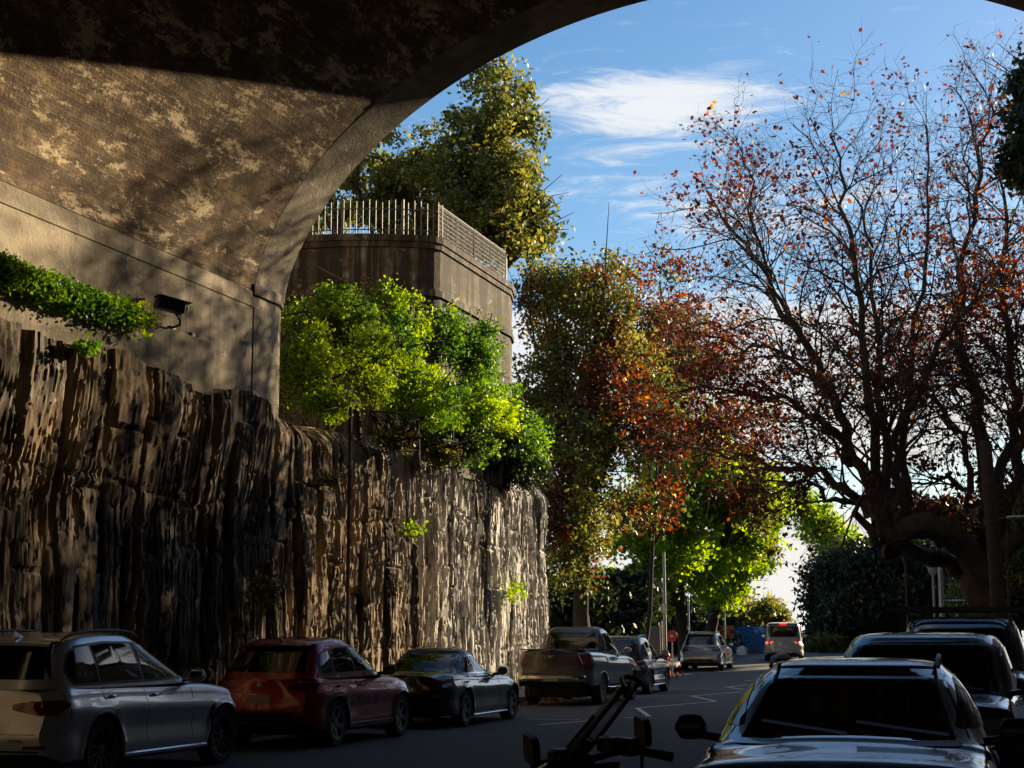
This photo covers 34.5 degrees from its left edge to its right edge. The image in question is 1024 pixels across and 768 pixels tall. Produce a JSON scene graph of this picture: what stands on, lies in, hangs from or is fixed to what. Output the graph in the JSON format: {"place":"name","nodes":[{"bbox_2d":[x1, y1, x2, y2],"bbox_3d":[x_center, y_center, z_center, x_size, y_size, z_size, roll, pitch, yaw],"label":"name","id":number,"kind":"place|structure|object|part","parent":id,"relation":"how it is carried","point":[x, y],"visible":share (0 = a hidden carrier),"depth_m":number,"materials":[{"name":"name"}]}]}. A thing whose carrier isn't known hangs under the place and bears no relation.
{"place":"outdoors","nodes":[
{"label":"outdoors","id":0,"kind":"place"},
{"bbox_2d":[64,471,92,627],"bbox_3d":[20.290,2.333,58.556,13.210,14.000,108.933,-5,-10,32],"label":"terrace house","id":1,"kind":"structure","parent":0,"point":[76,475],"depth_m":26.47,"materials":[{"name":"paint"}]},
{"bbox_2d":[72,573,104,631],"bbox_3d":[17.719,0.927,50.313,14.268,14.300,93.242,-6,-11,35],"label":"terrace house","id":2,"kind":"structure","parent":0,"point":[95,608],"depth_m":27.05,"materials":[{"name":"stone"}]},
{"bbox_2d":[57,652,845,767],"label":"road","id":3,"kind":"structure","parent":0,"point":[492,740],"depth_m":27.68,"materials":[{"name":"grey asphalt"}]},
{"bbox_2d":[0,629,236,767],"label":"parked suv","id":4,"kind":"object","parent":3,"relation":"on","point":[94,698],"visible":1,"depth_m":19.41,"materials":[{"name":"silver metal"}]},
{"bbox_3d":[-5.914,3.197,19.061,1.480,0.412,0.387,-3,-9,17],"label":"rear window","id":5,"kind":"part","parent":4,"relation":"part of","materials":[{"name":"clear glass"}]},
{"bbox_3d":[-5.007,3.256,19.181,0.187,0.420,0.510,-3,-9,17],"label":"side window","id":6,"kind":"part","parent":4,"relation":"part of","materials":[{"name":"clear glass"}]},
{"bbox_3d":[-4.775,3.350,19.893,0.184,0.440,0.940,-3,-9,17],"label":"side window","id":7,"kind":"part","parent":4,"relation":"part of","materials":[{"name":"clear glass"}]},
{"bbox_3d":[-4.477,3.503,20.932,0.236,0.430,1.193,-2,-9,13],"label":"side window","id":8,"kind":"part","parent":4,"relation":"part of","materials":[{"name":"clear glass"}]},
{"bbox_2d":[218,637,410,745],"bbox_3d":[-3.161,4.994,27.096,2.200,1.675,4.560,-3,-9,17],"label":"parked suv","id":9,"kind":"object","parent":3,"relation":"on","point":[328,691],"visible":0.94,"depth_m":25.44,"materials":[{"name":"paint"}]},
{"bbox_3d":[-3.709,4.252,25.468,1.320,0.372,0.444,-3,-9,17],"label":"rear window","id":10,"kind":"part","parent":9,"relation":"part of","materials":[{"name":"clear glass"}]},
{"bbox_3d":[-2.890,4.289,25.518,0.161,0.335,0.350,-3,-9,17],"label":"side window","id":11,"kind":"part","parent":9,"relation":"part of","materials":[{"name":"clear glass"}]},
{"bbox_3d":[-2.704,4.352,26.080,0.158,0.380,0.740,-3,-9,17],"label":"side window","id":12,"kind":"part","parent":9,"relation":"part of","materials":[{"name":"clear glass"}]},
{"bbox_3d":[-2.573,4.541,27.028,0.517,0.470,1.140,-3,-9,17],"label":"side window","id":13,"kind":"part","parent":9,"relation":"part of","materials":[{"name":"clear glass"}]},
{"bbox_2d":[382,648,518,725],"bbox_3d":[-1.302,5.954,32.668,2.130,1.454,4.857,-3,-9,17],"label":"parked sedan","id":14,"kind":"object","parent":3,"relation":"on","point":[460,687],"visible":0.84,"depth_m":31.49,"materials":[{"name":"black paint"}]},
{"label":"rear window","id":15,"kind":"part","parent":14,"relation":"part of","materials":[{"name":"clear glass"}]},
{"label":"side window","id":16,"kind":"part","parent":14,"relation":"part of","materials":[{"name":"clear glass"}]},
{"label":"side window","id":17,"kind":"part","parent":14,"relation":"part of","materials":[{"name":"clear glass"}]},
{"bbox_2d":[251,660,679,737],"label":"kerb","id":18,"kind":"structure","parent":3,"relation":"on","point":[522,698],"depth_m":42.33,"materials":[{"name":"concrete"}]},
{"bbox_2d":[372,664,699,727],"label":"fallen leaves","id":19,"kind":"object","parent":3,"relation":"on","point":[678,669],"visible":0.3,"depth_m":43.22,"materials":[{"name":"brown plant"}]},
{"bbox_2d":[518,627,636,704],"bbox_3d":[1.754,7.214,42.482,2.310,1.914,5.443,-3,-9,17],"label":"pickup truck","id":20,"kind":"object","parent":3,"relation":"on","point":[575,662],"visible":0.96,"depth_m":40.39,"materials":[{"name":"beige paint"}]},
{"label":"rear window","id":21,"kind":"part","parent":20,"relation":"part of","materials":[{"name":"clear glass"}]},
{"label":"side window","id":22,"kind":"part","parent":20,"relation":"part of","materials":[{"name":"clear glass"}]},
{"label":"side window","id":23,"kind":"part","parent":20,"relation":"part of","materials":[{"name":"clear glass"}]},
{"bbox_2d":[522,674,673,767],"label":"motor scooter","id":24,"kind":"object","parent":3,"relation":"on","point":[576,755],"visible":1,"depth_m":7.44,"materials":[{"name":"plastic"}]},
{"bbox_2d":[623,708,650,717],"bbox_3d":[2.886,7.274,36.539,0.592,0.001,4.747,-1,-9,7],"label":"road marking","id":25,"kind":"object","parent":3,"relation":"on","point":[642,711],"visible":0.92,"depth_m":36.29,"materials":[{"name":"white paint"}]},
{"bbox_2d":[610,635,669,693],"bbox_3d":[3.536,8.402,49.627,2.180,1.714,4.429,-2,-9,15],"label":"parked wagon","id":26,"kind":"object","parent":3,"relation":"on","point":[652,669],"visible":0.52,"depth_m":48.16,"materials":[{"name":"grey paint"}]},
{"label":"rear window","id":27,"kind":"part","parent":26,"relation":"part of","materials":[{"name":"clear glass"}]},
{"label":"side window","id":28,"kind":"part","parent":26,"relation":"part of","materials":[{"name":"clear glass"}]},
{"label":"side window","id":29,"kind":"part","parent":26,"relation":"part of","materials":[{"name":"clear glass"}]},
{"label":"side window","id":30,"kind":"part","parent":26,"relation":"part of","materials":[{"name":"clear glass"}]},
{"bbox_2d":[661,552,668,663],"bbox_3d":[5.864,8.933,63.376,0.320,4.940,0.312,-3,-9,17],"label":"street pole","id":31,"kind":"object","parent":3,"relation":"on","point":[664,608],"visible":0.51,"depth_m":63.33,"materials":[{"name":"metal"}]},
{"bbox_2d":[667,630,677,675],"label":"round sign","id":32,"kind":"object","parent":3,"relation":"on","point":[672,635],"visible":0.91,"depth_m":67.14,"materials":[{"name":"metal"}]},
{"bbox_2d":[640,701,716,707],"bbox_3d":[4.138,7.919,40.780,0.110,0.001,4.452,-5,-10,30],"label":"road marking","id":33,"kind":"object","parent":3,"relation":"on","point":[678,704],"visible":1,"depth_m":40.73,"materials":[{"name":"white paint"}]},
{"bbox_2d":[687,596,689,632],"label":"post","id":34,"kind":"object","parent":3,"relation":"on","point":[688,614],"visible":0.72,"depth_m":87.11,"materials":[{"name":"metal"}]},
{"bbox_2d":[680,631,733,670],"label":"parked suv","id":35,"kind":"object","parent":3,"relation":"on","point":[705,649],"visible":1,"depth_m":73.39,"materials":[{"name":"silver metal"}]},
{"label":"rear window","id":36,"kind":"part","parent":35,"relation":"part of","materials":[{"name":"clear glass"}]},
{"bbox_2d":[724,608,725,642],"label":"post","id":37,"kind":"object","parent":3,"relation":"on","point":[724,627],"visible":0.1,"depth_m":87.01,"materials":[{"name":"metal"}]},
{"bbox_2d":[717,625,733,651],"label":"road works sign","id":38,"kind":"object","parent":3,"relation":"on","point":[729,628],"visible":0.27,"depth_m":90.92,"materials":[{"name":"metal"}]},
{"bbox_2d":[737,646,747,654],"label":"barrier block","id":39,"kind":"object","parent":3,"relation":"on","point":[742,650],"depth_m":88.58,"materials":[{"name":"white paint"}]},
{"bbox_2d":[732,626,765,652],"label":"hoarding","id":40,"kind":"object","parent":3,"relation":"on","point":[754,641],"visible":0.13,"depth_m":95.76,"materials":[{"name":"blue paint"}]},
{"bbox_2d":[762,622,805,660],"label":"van","id":41,"kind":"object","parent":3,"relation":"on","point":[784,637],"visible":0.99,"depth_m":83.17,"materials":[{"name":"white metal"}]},
{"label":"rear window","id":42,"kind":"part","parent":41,"relation":"part of","materials":[{"name":"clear glass"}]},
{"bbox_2d":[675,653,1023,767],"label":"parked suv","id":43,"kind":"object","parent":3,"relation":"on","point":[852,712],"visible":1,"depth_m":10.63,"materials":[{"name":"black paint"}]},
{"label":"side window","id":44,"kind":"part","parent":43,"relation":"part of","materials":[{"name":"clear glass"}]},
{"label":"side window","id":45,"kind":"part","parent":43,"relation":"part of","materials":[{"name":"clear glass"}]},
{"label":"side window","id":46,"kind":"part","parent":43,"relation":"part of","materials":[{"name":"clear glass"}]},
{"bbox_2d":[900,556,908,628],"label":"street lamp","id":47,"kind":"object","parent":3,"relation":"on","point":[906,591],"visible":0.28,"depth_m":65.48,"materials":[{"name":"metal"}]},
{"bbox_2d":[844,632,1023,767],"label":"parked suv","id":48,"kind":"object","parent":3,"relation":"on","point":[980,665],"visible":0.4,"depth_m":16.61,"materials":[{"name":"blue paint"}]},
{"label":"side window","id":49,"kind":"part","parent":48,"relation":"part of","materials":[{"name":"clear glass"}]},
{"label":"side window","id":50,"kind":"part","parent":48,"relation":"part of","materials":[{"name":"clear glass"}]},
{"bbox_2d":[886,606,1023,701],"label":"four wheel drive","id":51,"kind":"structure","parent":3,"relation":"on","point":[1005,631],"depth_m":22.78,"materials":[{"name":"blue paint"}]},
{"bbox_2d":[1016,628,1023,663],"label":"side window","id":52,"kind":"structure","parent":51,"relation":"in","point":[1021,648],"depth_m":22.44,"materials":[{"name":"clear glass"}]},
{"bbox_2d":[979,440,1023,617],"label":"power pole","id":53,"kind":"object","parent":3,"relation":"on","point":[996,578],"visible":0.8,"depth_m":38.81,"materials":[{"name":"wood"}]},
{"bbox_2d":[519,654,677,695],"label":"footpath","id":54,"kind":"structure","parent":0,"point":[522,691],"depth_m":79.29,"materials":[{"name":"concrete"}]},
{"bbox_2d":[346,407,352,645],"bbox_3d":[-3.500,3.705,35.330,0.116,6.501,0.151,1,-9,-5],"label":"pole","id":55,"kind":"object","parent":54,"relation":"on","point":[349,489],"visible":0.7,"depth_m":35.39,"materials":[{"name":"grey metal"}]},
{"bbox_2d":[649,621,662,657],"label":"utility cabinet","id":56,"kind":"object","parent":54,"relation":"on","point":[655,639],"visible":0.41,"depth_m":68.97,"materials":[{"name":"metal"}]},
{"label":"door","id":57,"kind":"part","parent":56,"relation":"part of","materials":[{"name":"grey metal"}]},
{"bbox_2d":[317,0,1023,643],"label":"sky","id":58,"kind":"structure","parent":0,"point":[619,83],"materials":[{"name":"blue"}]},
{"bbox_3d":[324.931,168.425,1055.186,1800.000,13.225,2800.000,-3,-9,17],"label":"ground","id":59,"kind":"structure","parent":0,"visible":0},
{"bbox_2d":[0,317,549,688],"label":"rock cliff","id":60,"kind":"structure","parent":59,"relation":"on","point":[176,512],"depth_m":31.09,"materials":[{"name":"stone"}]},
{"bbox_2d":[66,331,105,362],"bbox_3d":[-6.728,-0.589,26.087,0.679,0.458,0.635,6,-11,-36],"label":"plant","id":61,"kind":"object","parent":60,"relation":"on","point":[87,347],"visible":1,"depth_m":26.03,"materials":[{"name":"green plant"}]},
{"bbox_2d":[240,565,285,615],"bbox_3d":[-4.767,3.972,31.767,0.851,1.010,1.958,-3,-9,17],"label":"plant","id":62,"kind":"object","parent":60,"relation":"on","point":[262,591],"visible":1,"depth_m":31.56,"materials":[{"name":"green plant"}]},
{"bbox_2d":[312,469,346,492],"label":"plant","id":63,"kind":"object","parent":60,"relation":"on","point":[325,477],"visible":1,"depth_m":34.89,"materials":[{"name":"green plant"}]},
{"bbox_2d":[279,265,454,441],"bbox_3d":[-3.491,-0.841,38.766,3.624,4.933,8.272,-3,-9,17],"label":"cliff shrub","id":64,"kind":"object","parent":60,"relation":"on","point":[366,346],"visible":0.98,"depth_m":37.45,"materials":[{"name":"green plant"}]},
{"bbox_2d":[279,233,514,490],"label":"curved terrace","id":65,"kind":"structure","parent":60,"relation":"on","point":[438,270],"depth_m":43.15,"materials":[{"name":"concrete"}]},
{"bbox_2d":[310,199,442,237],"bbox_3d":[-4.709,-4.321,43.671,5.718,1.020,0.617,0,-9,3],"label":"picket railing","id":66,"kind":"object","parent":65,"relation":"on","point":[342,229],"visible":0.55,"depth_m":43.40,"materials":[{"name":"grey metal"}]},
{"bbox_2d":[439,205,507,279],"bbox_3d":[-0.897,-3.720,47.524,0.690,1.050,7.678,-2,-9,11],"label":"railing","id":67,"kind":"object","parent":65,"relation":"on","point":[504,270],"visible":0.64,"depth_m":46.56,"materials":[{"name":"grey metal"}]},
{"bbox_2d":[398,517,428,538],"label":"plant","id":68,"kind":"object","parent":60,"relation":"on","point":[411,528],"visible":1,"depth_m":39.27,"materials":[{"name":"green plant"}]},
{"bbox_2d":[367,409,468,483],"bbox_3d":[-2.303,1.488,39.949,1.600,1.519,5.358,-3,-9,17],"label":"cliff shrub","id":69,"kind":"object","parent":60,"relation":"on","point":[442,452],"visible":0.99,"depth_m":38.99,"materials":[{"name":"green plant"}]},
{"bbox_2d":[308,49,574,275],"bbox_3d":[-3.540,-3.442,58.094,11.563,16.324,8.820,-3,-9,17],"label":"fig tree","id":70,"kind":"object","parent":60,"relation":"on","point":[495,178],"visible":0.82,"depth_m":56.74,"materials":[{"name":"green plant"}]},
{"bbox_2d":[374,298,528,455],"bbox_3d":[-1.791,-0.036,44.100,3.354,4.956,8.233,-3,-9,17],"label":"cliff shrub","id":71,"kind":"object","parent":60,"relation":"on","point":[440,401],"visible":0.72,"depth_m":43.87,"materials":[{"name":"green plant"}]},
{"bbox_2d":[449,396,561,498],"bbox_3d":[-0.488,1.513,46.522,2.883,3.108,7.295,-3,-9,17],"label":"cliff shrub","id":72,"kind":"object","parent":60,"relation":"on","point":[523,463],"visible":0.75,"depth_m":46.85,"materials":[{"name":"green plant"}]},
{"bbox_2d":[501,566,531,607],"bbox_3d":[0.147,5.793,47.086,0.798,1.168,2.183,-3,-9,17],"label":"plant","id":73,"kind":"object","parent":60,"relation":"on","point":[517,587],"visible":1,"depth_m":46.94,"materials":[{"name":"green plant"}]},
{"bbox_2d":[508,207,706,626],"bbox_3d":[3.647,2.382,61.676,9.461,17.871,8.904,2,-9,-13],"label":"street tree","id":74,"kind":"object","parent":59,"relation":"on","point":[588,460],"visible":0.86,"depth_m":60.94,"materials":[{"name":"green plant"}]},
{"bbox_2d":[547,555,672,636],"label":"bush","id":75,"kind":"object","parent":59,"relation":"on","point":[623,611],"visible":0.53,"depth_m":71.27,"materials":[{"name":"green plant"}]},
{"bbox_2d":[598,414,752,663],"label":"street tree","id":76,"kind":"object","parent":59,"relation":"on","point":[692,557],"visible":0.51,"depth_m":78.21,"materials":[{"name":"green plant"}]},
{"bbox_2d":[598,240,796,640],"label":"street tree","id":77,"kind":"object","parent":59,"relation":"on","point":[641,502],"visible":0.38,"depth_m":66.49,"materials":[{"name":"red plant"}]},
{"bbox_2d":[651,588,746,653],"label":"bush","id":78,"kind":"object","parent":59,"relation":"on","point":[698,619],"visible":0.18,"depth_m":90.44,"materials":[{"name":"green plant"}]},
{"bbox_2d":[681,443,805,631],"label":"street tree","id":79,"kind":"object","parent":59,"relation":"on","point":[755,557],"visible":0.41,"depth_m":83.55,"materials":[{"name":"green plant"}]},
{"bbox_2d":[725,587,795,625],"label":"bush","id":80,"kind":"object","parent":59,"relation":"on","point":[767,609],"visible":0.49,"depth_m":109.56,"materials":[{"name":"green plant"}]},
{"bbox_2d":[783,480,863,565],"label":"tree","id":81,"kind":"object","parent":59,"relation":"on","point":[821,512],"visible":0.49,"depth_m":110.83,"materials":[{"name":"green plant"}]},
{"bbox_2d":[802,626,851,652],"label":"bush","id":82,"kind":"object","parent":59,"relation":"on","point":[824,643],"visible":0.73,"depth_m":96.01,"materials":[{"name":"green plant"}]},
{"bbox_2d":[779,524,955,649],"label":"dark tree","id":83,"kind":"object","parent":59,"relation":"on","point":[826,609],"visible":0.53,"depth_m":100.54,"materials":[{"name":"green plant"}]},
{"bbox_2d":[898,476,978,615],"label":"dark tree","id":84,"kind":"object","parent":59,"relation":"on","point":[927,499],"visible":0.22,"depth_m":90.09,"materials":[{"name":"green plant"}]},
{"bbox_2d":[931,482,1023,640],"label":"dark tree","id":85,"kind":"object","parent":59,"relation":"on","point":[1017,593],"visible":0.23,"depth_m":77.79,"materials":[{"name":"green plant"}]},
{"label":"rock cliff","id":86,"kind":"object","parent":59,"relation":"on","visible":0},
{"bbox_2d":[0,0,1023,418],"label":"concrete arch bridge","id":87,"kind":"structure","parent":86,"relation":"on","point":[204,156],"depth_m":29.32,"materials":[{"name":"beige concrete"}]},
{"bbox_2d":[0,248,144,333],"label":"ivy","id":88,"kind":"object","parent":87,"relation":"on","point":[41,285],"visible":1,"depth_m":25.72,"materials":[{"name":"green plant"}]},
{"bbox_2d":[115,294,165,342],"bbox_3d":[-6.285,-1.081,28.006,0.783,0.719,1.420,-3,-9,17],"label":"plant","id":89,"kind":"object","parent":87,"relation":"attached to","point":[147,316],"visible":0.7,"depth_m":27.98,"materials":[{"name":"green plant"}]},
{"bbox_2d":[153,294,191,329],"bbox_3d":[-6.103,-1.264,29.185,0.634,0.498,0.686,6,-11,-36],"label":"security floodlight","id":90,"kind":"object","parent":87,"relation":"attached to","point":[177,307],"visible":1,"depth_m":28.94,"materials":[{"name":"black plastic"}]},
{"bbox_2d":[970,41,1023,213],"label":"gum tree","id":91,"kind":"object","parent":86,"relation":"on","point":[1009,166],"visible":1,"depth_m":45.41,"materials":[{"name":"green plant"}]},
{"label":"footpath","id":92,"kind":"structure","parent":0,"visible":0},
{"bbox_2d":[580,16,1023,617],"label":"plane tree","id":93,"kind":"object","parent":92,"relation":"on","point":[886,490],"visible":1,"depth_m":45.12,"materials":[{"name":"brown plant"}]},
{"bbox_2d":[926,566,937,616],"bbox_3d":[15.725,8.864,61.363,0.520,4.470,0.520,-3,-9,17],"label":"street lamp","id":94,"kind":"object","parent":92,"relation":"on","point":[932,571],"visible":0.47,"depth_m":61.51,"materials":[{"name":"metal"}]},
{"bbox_2d":[938,567,944,616],"bbox_3d":[15.487,8.554,59.387,0.272,4.490,0.272,-3,-9,17],"label":"post","id":95,"kind":"object","parent":92,"relation":"on","point":[940,587],"depth_m":59.49,"materials":[{"name":"metal"}]},
{"bbox_2d":[944,596,965,616],"bbox_3d":[16.024,9.215,59.281,1.000,3.150,0.061,-3,-9,17],"label":"street sign","id":96,"kind":"object","parent":92,"relation":"on","point":[956,600],"visible":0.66,"depth_m":59.48,"materials":[{"name":"metal"}]}
]}

